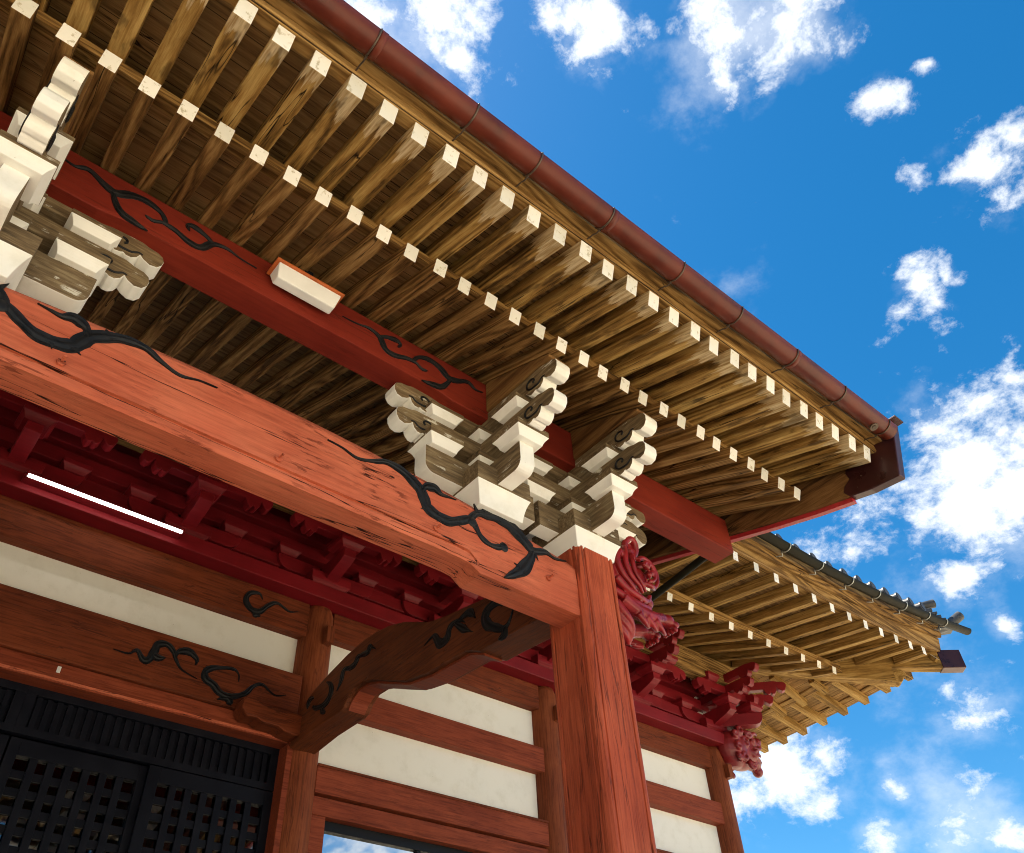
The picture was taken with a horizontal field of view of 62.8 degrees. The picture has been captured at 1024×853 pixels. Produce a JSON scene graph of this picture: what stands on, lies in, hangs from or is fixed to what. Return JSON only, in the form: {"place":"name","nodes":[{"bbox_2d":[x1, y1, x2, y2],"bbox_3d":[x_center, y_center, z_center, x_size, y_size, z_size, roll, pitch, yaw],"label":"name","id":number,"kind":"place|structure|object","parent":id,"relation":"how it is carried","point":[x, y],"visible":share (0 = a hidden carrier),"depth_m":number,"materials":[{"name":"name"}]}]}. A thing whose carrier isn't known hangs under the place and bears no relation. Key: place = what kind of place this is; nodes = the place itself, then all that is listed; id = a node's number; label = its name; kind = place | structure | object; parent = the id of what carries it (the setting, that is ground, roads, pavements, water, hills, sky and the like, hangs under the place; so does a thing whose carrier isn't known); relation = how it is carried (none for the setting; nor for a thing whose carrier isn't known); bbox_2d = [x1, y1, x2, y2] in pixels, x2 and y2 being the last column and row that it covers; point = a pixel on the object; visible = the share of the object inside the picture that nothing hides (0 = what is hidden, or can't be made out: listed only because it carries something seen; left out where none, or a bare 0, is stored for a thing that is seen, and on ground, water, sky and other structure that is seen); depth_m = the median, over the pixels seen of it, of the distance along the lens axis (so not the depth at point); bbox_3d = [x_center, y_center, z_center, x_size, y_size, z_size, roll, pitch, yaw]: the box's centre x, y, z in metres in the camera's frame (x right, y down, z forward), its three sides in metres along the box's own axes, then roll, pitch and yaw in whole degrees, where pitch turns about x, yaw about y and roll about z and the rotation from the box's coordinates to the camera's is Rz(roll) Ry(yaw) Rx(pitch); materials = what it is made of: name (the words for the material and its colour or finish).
{"place":"outdoors","nodes":[
{"label":"outdoors","id":0,"kind":"place"},
{"bbox_2d":[344,0,1023,852],"label":"sky","id":1,"kind":"structure","parent":0,"point":[849,174],"materials":[{"name":"blue"}]},
{"label":"ground","id":2,"kind":"structure","parent":0,"visible":0},
{"bbox_2d":[0,0,904,852],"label":"temple porch","id":3,"kind":"object","parent":2,"relation":"on","point":[526,408],"visible":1,"depth_m":5.08,"materials":[{"name":"wood"}]},
{"bbox_2d":[266,257,344,313],"bbox_3d":[-1.278,-0.888,5.276,0.510,0.245,0.160,29,-52,-29],"label":"eave lamp","id":4,"kind":"object","parent":3,"relation":"attached to","point":[307,287],"visible":1,"depth_m":5.18,"materials":[{"name":"white plastic"}]},
{"bbox_2d":[290,0,896,440],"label":"rain gutter","id":5,"kind":"object","parent":3,"relation":"attached to","point":[392,56],"visible":0.99,"depth_m":4.79,"materials":[{"name":"orange metal"}]},
{"bbox_2d":[613,536,678,648],"bbox_3d":[0.842,1.219,6.076,0.670,0.941,0.334,29,-52,-29],"label":"carved beast head","id":6,"kind":"object","parent":3,"relation":"attached to","point":[632,582],"visible":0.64,"depth_m":5.97},
{"bbox_2d":[0,390,965,852],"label":"temple hall","id":7,"kind":"structure","parent":2,"relation":"on","point":[156,690],"depth_m":8.44,"materials":[{"name":"paint"}]},
{"bbox_2d":[0,734,9,760],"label":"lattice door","id":8,"kind":"structure","parent":7,"relation":"in","point":[4,739],"depth_m":6.59,"materials":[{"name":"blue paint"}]},
{"bbox_2d":[0,736,147,852],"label":"lattice door","id":9,"kind":"structure","parent":7,"relation":"in","point":[54,799],"depth_m":6.67,"materials":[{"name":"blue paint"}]},
{"bbox_2d":[21,470,185,538],"bbox_3d":[-3.766,0.747,7.786,1.460,0.065,0.165,29,-52,-29],"label":"tube lamp","id":10,"kind":"object","parent":7,"relation":"attached to","point":[39,482],"visible":1,"depth_m":7.75,"materials":[{"name":"white"}]},
{"bbox_2d":[126,765,272,852],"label":"lattice door","id":11,"kind":"structure","parent":7,"relation":"in","point":[177,812],"depth_m":7.21,"materials":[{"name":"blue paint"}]},
{"bbox_2d":[322,821,472,852],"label":"window","id":12,"kind":"structure","parent":7,"relation":"in","point":[337,838],"depth_m":8.04,"materials":[{"name":"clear glass"}]},
{"bbox_2d":[650,556,706,600],"bbox_3d":[1.246,1.769,8.218,0.072,0.318,2.059,29,-52,-29],"label":"drain pipe","id":13,"kind":"object","parent":7,"relation":"attached to","point":[679,576],"visible":0.36,"depth_m":7.95,"materials":[{"name":"black metal"}]},
{"bbox_2d":[717,725,762,778],"bbox_3d":[3.400,4.847,12.459,1.004,0.659,0.479,29,-52,-29],"label":"carved lion head","id":14,"kind":"object","parent":7,"relation":"attached to","point":[740,748],"visible":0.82,"depth_m":12.24},
{"bbox_2d":[757,532,971,634],"bbox_3d":[3.264,1.313,10.761,10.591,0.581,0.260,29,-52,-29],"label":"rain gutter","id":15,"kind":"object","parent":7,"relation":"attached to","point":[784,546],"visible":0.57,"depth_m":11.50,"materials":[{"name":"metal"}]}
]}

